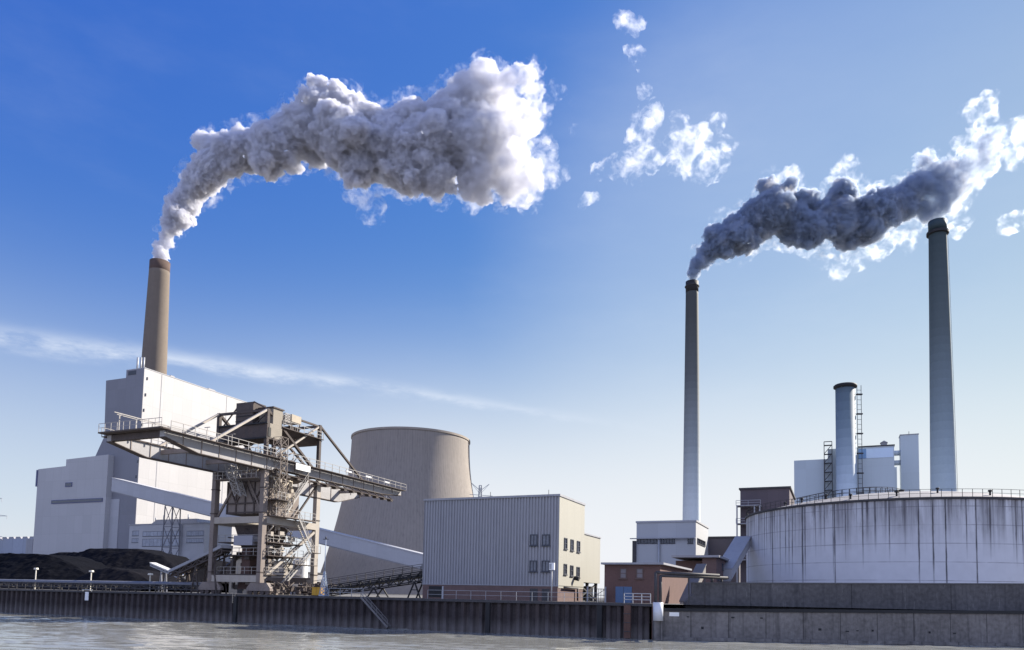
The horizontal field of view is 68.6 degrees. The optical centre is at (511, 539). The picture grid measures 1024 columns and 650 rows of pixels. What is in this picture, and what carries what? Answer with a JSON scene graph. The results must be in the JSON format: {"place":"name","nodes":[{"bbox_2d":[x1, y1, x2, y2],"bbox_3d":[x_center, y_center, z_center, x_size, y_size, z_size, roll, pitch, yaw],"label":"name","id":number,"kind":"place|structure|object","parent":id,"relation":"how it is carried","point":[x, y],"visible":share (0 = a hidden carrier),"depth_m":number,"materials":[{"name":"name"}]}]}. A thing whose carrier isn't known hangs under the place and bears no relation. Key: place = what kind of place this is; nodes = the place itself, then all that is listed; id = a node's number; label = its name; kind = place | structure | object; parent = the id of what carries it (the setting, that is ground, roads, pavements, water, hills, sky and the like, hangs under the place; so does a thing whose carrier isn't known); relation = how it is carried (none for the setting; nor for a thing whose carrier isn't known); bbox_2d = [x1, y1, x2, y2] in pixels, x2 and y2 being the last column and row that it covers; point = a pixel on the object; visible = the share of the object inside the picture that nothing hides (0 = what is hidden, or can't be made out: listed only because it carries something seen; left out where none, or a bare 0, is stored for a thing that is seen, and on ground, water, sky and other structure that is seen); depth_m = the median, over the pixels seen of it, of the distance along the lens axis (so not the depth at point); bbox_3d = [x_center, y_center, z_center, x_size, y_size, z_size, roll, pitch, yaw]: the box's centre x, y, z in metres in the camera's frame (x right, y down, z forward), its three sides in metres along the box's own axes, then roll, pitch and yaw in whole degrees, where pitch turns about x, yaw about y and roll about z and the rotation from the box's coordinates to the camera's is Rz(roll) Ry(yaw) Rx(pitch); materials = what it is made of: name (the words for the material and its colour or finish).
{"place":"outdoors","nodes":[
{"label":"outdoors","id":0,"kind":"place"},
{"bbox_2d":[32,357,249,557],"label":"boiler house","id":1,"kind":"structure","parent":0,"point":[81,506],"depth_m":374.76,"materials":[{"name":"white paint"}]},
{"bbox_2d":[65,482,71,486],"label":"window","id":2,"kind":"structure","parent":1,"relation":"in","point":[68,484],"depth_m":377.59,"materials":[{"name":"grey glass"}]},
{"bbox_2d":[128,513,231,561],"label":"office building","id":3,"kind":"structure","parent":0,"point":[194,537],"depth_m":338.57,"materials":[{"name":"grey paint"}]},
{"bbox_2d":[229,558,246,593],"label":"quay shed","id":4,"kind":"structure","parent":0,"point":[238,563],"depth_m":134.36,"materials":[{"name":"metal"}]},
{"bbox_2d":[237,582,242,593],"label":"door","id":5,"kind":"structure","parent":4,"relation":"in","point":[238,590],"depth_m":133.86,"materials":[{"name":"metal"}]},
{"bbox_2d":[271,562,292,588],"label":"quay shed","id":6,"kind":"structure","parent":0,"point":[280,567],"depth_m":133.35,"materials":[{"name":"paint"}]},
{"bbox_2d":[290,572,326,594],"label":"quay shed","id":7,"kind":"structure","parent":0,"point":[319,576],"depth_m":132.14,"materials":[{"name":"grey paint"}]},
{"bbox_2d":[1,588,973,610],"bbox_3d":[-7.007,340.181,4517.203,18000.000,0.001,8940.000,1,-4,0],"label":"ground","id":8,"kind":"structure","parent":0,"point":[601,600],"depth_m":133.42,"materials":[{"name":"grey concrete"}]},
{"bbox_2d":[0,536,33,553],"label":"works hall","id":9,"kind":"structure","parent":8,"relation":"on","point":[19,545],"depth_m":426.32,"materials":[{"name":"grey paint"}]},
{"bbox_2d":[34,568,38,588],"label":"deck lamp","id":10,"kind":"object","parent":8,"relation":"on","point":[35,576],"visible":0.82,"depth_m":134.84,"materials":[{"name":"white metal"}]},
{"bbox_2d":[0,553,108,589],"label":"coal heap","id":11,"kind":"object","parent":8,"relation":"on","point":[23,566],"visible":0.47,"depth_m":151.33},
{"bbox_2d":[0,579,201,592],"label":"quay conveyor","id":12,"kind":"object","parent":8,"relation":"on","point":[73,583],"visible":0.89,"depth_m":125.21,"materials":[{"name":"metal"}]},
{"bbox_2d":[49,548,188,572],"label":"coal heap","id":13,"kind":"object","parent":8,"relation":"on","point":[127,558],"visible":0.26,"depth_m":192.22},
{"bbox_2d":[60,567,192,591],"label":"coal heap","id":14,"kind":"object","parent":8,"relation":"on","point":[114,574],"visible":0.43,"depth_m":139.76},
{"bbox_2d":[142,258,169,374],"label":"tall chimney","id":15,"kind":"object","parent":8,"relation":"on","point":[155,345],"visible":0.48,"depth_m":446.18,"materials":[{"name":"brown concrete"}]},
{"bbox_2d":[150,562,185,591],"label":"inclined belt","id":16,"kind":"object","parent":8,"relation":"on","point":[160,567],"visible":0.64,"depth_m":132.59,"materials":[{"name":"grey paint"}]},
{"bbox_2d":[161,505,180,555],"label":"gallery trestle","id":17,"kind":"object","parent":8,"relation":"on","point":[171,542],"visible":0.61,"depth_m":322.22,"materials":[{"name":"metal"}]},
{"bbox_2d":[111,478,422,568],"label":"conveyor gallery","id":18,"kind":"object","parent":17,"relation":"on","point":[374,549],"visible":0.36,"depth_m":286.10,"materials":[{"name":"grey paint"}]},
{"bbox_2d":[148,561,228,592],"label":"coal heap","id":19,"kind":"object","parent":8,"relation":"on","point":[200,573],"visible":0.09,"depth_m":153.30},
{"bbox_2d":[168,545,232,593],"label":"inclined belt","id":20,"kind":"object","parent":8,"relation":"on","point":[190,566],"visible":0.9,"depth_m":116.50,"materials":[{"name":"metal"}]},
{"bbox_2d":[98,401,405,594],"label":"unloading crane","id":21,"kind":"object","parent":8,"relation":"on","point":[265,489],"visible":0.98,"depth_m":113.41,"materials":[{"name":"grey paint"}]},
{"bbox_2d":[292,559,307,594],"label":"white silo","id":22,"kind":"object","parent":8,"relation":"on","point":[303,570],"visible":0.25,"depth_m":126.94,"materials":[{"name":"paint"}]},
{"bbox_2d":[311,587,323,595],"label":"yellow cabinet","id":23,"kind":"object","parent":8,"relation":"on","point":[315,591],"visible":0.75,"depth_m":104.34,"materials":[{"name":"metal"}]},
{"bbox_2d":[318,537,328,595],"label":"signal mast","id":24,"kind":"object","parent":8,"relation":"on","point":[324,583],"visible":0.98,"depth_m":103.72,"materials":[{"name":"white metal"}]},
{"bbox_2d":[311,564,422,597],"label":"inclined belt","id":25,"kind":"object","parent":8,"relation":"on","point":[399,578],"visible":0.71,"depth_m":111.36,"materials":[{"name":"black metal"}]},
{"bbox_2d":[320,426,473,594],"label":"cooling tower","id":26,"kind":"structure","parent":8,"relation":"on","point":[421,463],"depth_m":371.94,"materials":[{"name":"concrete"}]},
{"bbox_2d":[470,484,488,496],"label":"power pylon","id":27,"kind":"object","parent":8,"relation":"on","point":[480,489],"visible":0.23,"depth_m":251.97,"materials":[{"name":"metal"}]},
{"bbox_2d":[422,491,585,601],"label":"corrugated hall","id":28,"kind":"structure","parent":8,"relation":"on","point":[478,548],"depth_m":101.12,"materials":[{"name":"grey metal"}]},
{"bbox_2d":[529,534,537,546],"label":"window","id":29,"kind":"structure","parent":28,"relation":"in","point":[533,537],"depth_m":98.60,"materials":[{"name":"grey glass"}]},
{"bbox_2d":[529,560,537,572],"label":"window","id":30,"kind":"structure","parent":28,"relation":"in","point":[533,563],"depth_m":98.35,"materials":[{"name":"grey glass"}]},
{"bbox_2d":[541,534,549,546],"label":"window","id":31,"kind":"structure","parent":28,"relation":"in","point":[545,537],"depth_m":97.92,"materials":[{"name":"grey glass"}]},
{"bbox_2d":[541,560,549,572],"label":"window","id":32,"kind":"structure","parent":28,"relation":"in","point":[544,563],"depth_m":97.66,"materials":[{"name":"grey glass"}]},
{"bbox_2d":[563,564,567,575],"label":"window","id":33,"kind":"structure","parent":28,"relation":"in","point":[565,565],"depth_m":99.36,"materials":[{"name":"grey glass"}]},
{"bbox_2d":[564,538,567,549],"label":"window","id":34,"kind":"structure","parent":28,"relation":"in","point":[565,539],"depth_m":99.49,"materials":[{"name":"grey glass"}]},
{"bbox_2d":[570,565,573,576],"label":"window","id":35,"kind":"structure","parent":28,"relation":"in","point":[571,566],"depth_m":101.60,"materials":[{"name":"grey glass"}]},
{"bbox_2d":[570,539,574,551],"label":"window","id":36,"kind":"structure","parent":28,"relation":"in","point":[571,540],"depth_m":101.79,"materials":[{"name":"grey glass"}]},
{"bbox_2d":[576,541,580,552],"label":"window","id":37,"kind":"structure","parent":28,"relation":"in","point":[578,542],"depth_m":104.44,"materials":[{"name":"grey glass"}]},
{"bbox_2d":[576,567,580,578],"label":"window","id":38,"kind":"structure","parent":28,"relation":"in","point":[578,568],"depth_m":104.11,"materials":[{"name":"grey glass"}]},
{"bbox_2d":[549,563,554,600],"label":"lamp post","id":39,"kind":"object","parent":8,"relation":"on","point":[551,566],"visible":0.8,"depth_m":90.24,"materials":[{"name":"metal"}]},
{"bbox_2d":[583,533,600,600],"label":"raised annex","id":40,"kind":"object","parent":8,"relation":"on","point":[591,558],"visible":0.24,"depth_m":113.33,"materials":[{"name":"grey paint"}]},
{"bbox_2d":[587,586,605,601],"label":"yard gate","id":41,"kind":"structure","parent":8,"relation":"on","point":[596,594],"depth_m":96.15,"materials":[{"name":"metal"}]},
{"bbox_2d":[601,562,691,603],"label":"brick substation","id":42,"kind":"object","parent":8,"relation":"on","point":[621,579],"visible":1,"depth_m":95.76,"materials":[{"name":"red brick"}]},
{"bbox_2d":[619,568,626,578],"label":"window","id":43,"kind":"structure","parent":42,"relation":"in","point":[623,571],"depth_m":95.80,"materials":[{"name":"grey glass"}]},
{"bbox_2d":[615,587,631,602],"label":"door","id":44,"kind":"structure","parent":42,"relation":"in","point":[619,594],"depth_m":95.59,"materials":[{"name":"blue metal"}]},
{"bbox_2d":[635,568,642,578],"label":"window","id":45,"kind":"structure","parent":42,"relation":"in","point":[639,571],"depth_m":94.98,"materials":[{"name":"grey glass"}]},
{"bbox_2d":[630,520,708,564],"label":"switch house","id":46,"kind":"structure","parent":8,"relation":"on","point":[660,541],"depth_m":193.97,"materials":[{"name":"white paint"}]},
{"bbox_2d":[683,279,699,521],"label":"tall chimney","id":47,"kind":"object","parent":8,"relation":"on","point":[691,480],"visible":0.81,"depth_m":484.12,"materials":[{"name":"paint"}]},
{"bbox_2d":[679,564,706,607],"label":"inclined gallery","id":48,"kind":"object","parent":8,"relation":"on","point":[699,568],"visible":0.31,"depth_m":98.88,"materials":[{"name":"grey paint"}]},
{"bbox_2d":[662,608,1023,646],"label":"concrete quay wall","id":49,"kind":"structure","parent":8,"relation":"on","point":[943,627],"depth_m":85.13,"materials":[{"name":"grey concrete"}]},
{"bbox_2d":[669,612,678,615],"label":"sign","id":50,"kind":"object","parent":49,"relation":"attached to","point":[673,613],"depth_m":84.17,"materials":[{"name":"white metal"}]},
{"bbox_2d":[652,571,728,640],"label":"pipe riser","id":51,"kind":"object","parent":49,"relation":"attached to","point":[657,620],"visible":0.98,"depth_m":83.45,"materials":[{"name":"white paint"}]},
{"bbox_2d":[833,382,863,496],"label":"flue stack","id":52,"kind":"object","parent":8,"relation":"on","point":[846,433],"visible":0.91,"depth_m":323.51,"materials":[{"name":"paint"}]},
{"bbox_2d":[683,582,1023,610],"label":"flood wall","id":53,"kind":"structure","parent":8,"relation":"on","point":[911,596],"depth_m":87.77,"materials":[{"name":"concrete"}]},
{"bbox_2d":[745,487,1023,582],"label":"storage tank","id":54,"kind":"object","parent":8,"relation":"on","point":[909,536],"visible":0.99,"depth_m":111.89,"materials":[{"name":"white paint"}]},
{"bbox_2d":[926,217,957,491],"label":"tall chimney","id":55,"kind":"object","parent":8,"relation":"on","point":[943,457],"visible":0.79,"depth_m":404.92,"materials":[{"name":"blue paint"}]},
{"bbox_2d":[0,595,1023,649],"bbox_3d":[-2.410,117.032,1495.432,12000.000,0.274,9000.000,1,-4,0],"label":"river water","id":56,"kind":"structure","parent":0,"point":[25,631],"depth_m":76.50,"materials":[{"name":"grey liquid"}]},
{"bbox_2d":[0,589,652,638],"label":"sheet pile wall","id":57,"kind":"structure","parent":56,"relation":"in","point":[583,619],"depth_m":100.39,"materials":[{"name":"metal"}]},
{"bbox_2d":[82,589,92,599],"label":"depth board","id":58,"kind":"object","parent":57,"relation":"hanging from","point":[86,595],"visible":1,"depth_m":120.08,"materials":[{"name":"metal"}]},
{"bbox_2d":[336,588,360,596],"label":"quay railing","id":59,"kind":"object","parent":57,"relation":"on","point":[351,592],"visible":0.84,"depth_m":101.56,"materials":[{"name":"metal"}]},
{"bbox_2d":[360,590,390,627],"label":"quay stairs","id":60,"kind":"structure","parent":57,"relation":"attached to","point":[376,612],"depth_m":97.52,"materials":[{"name":"metal"}]},
{"bbox_2d":[427,590,593,599],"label":"quay railing","id":61,"kind":"object","parent":57,"relation":"on","point":[512,591],"visible":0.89,"depth_m":91.70,"materials":[{"name":"metal"}]},
{"bbox_2d":[623,605,630,637],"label":"fender plate","id":62,"kind":"object","parent":57,"relation":"attached to","point":[627,621],"visible":1,"depth_m":84.76,"materials":[{"name":"orange metal"}]},
{"bbox_2d":[624,593,650,603],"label":"quay railing","id":63,"kind":"object","parent":57,"relation":"on","point":[632,596],"visible":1,"depth_m":85.46,"materials":[{"name":"grey metal"}]},
{"bbox_2d":[0,0,1023,597],"label":"sky","id":64,"kind":"structure","parent":0,"point":[488,223],"materials":[{"name":"blue"}]},
{"bbox_2d":[671,555,728,581],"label":"brick transfer house","id":65,"kind":"structure","parent":0,"point":[715,564],"depth_m":119.98,"materials":[{"name":"grey paint"}]},
{"bbox_2d":[723,536,750,580],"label":"inclined gallery","id":66,"kind":"object","parent":65,"relation":"on","point":[735,553],"visible":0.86,"depth_m":130.14,"materials":[{"name":"grey paint"}]},
{"bbox_2d":[708,536,739,581],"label":"dark hall","id":67,"kind":"structure","parent":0,"point":[718,545],"depth_m":207.49,"materials":[{"name":"metal"}]},
{"bbox_2d":[736,486,795,581],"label":"conveyor tower","id":68,"kind":"structure","parent":0,"point":[752,497],"depth_m":175.71,"materials":[{"name":"metal"}]},
{"bbox_2d":[794,441,896,503],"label":"power house","id":69,"kind":"structure","parent":0,"point":[874,462],"depth_m":329.92,"materials":[{"name":"metal"}]},
{"bbox_2d":[894,433,919,491],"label":"duct tower","id":70,"kind":"structure","parent":0,"point":[907,452],"depth_m":341.49,"materials":[{"name":"metal"}]}
]}

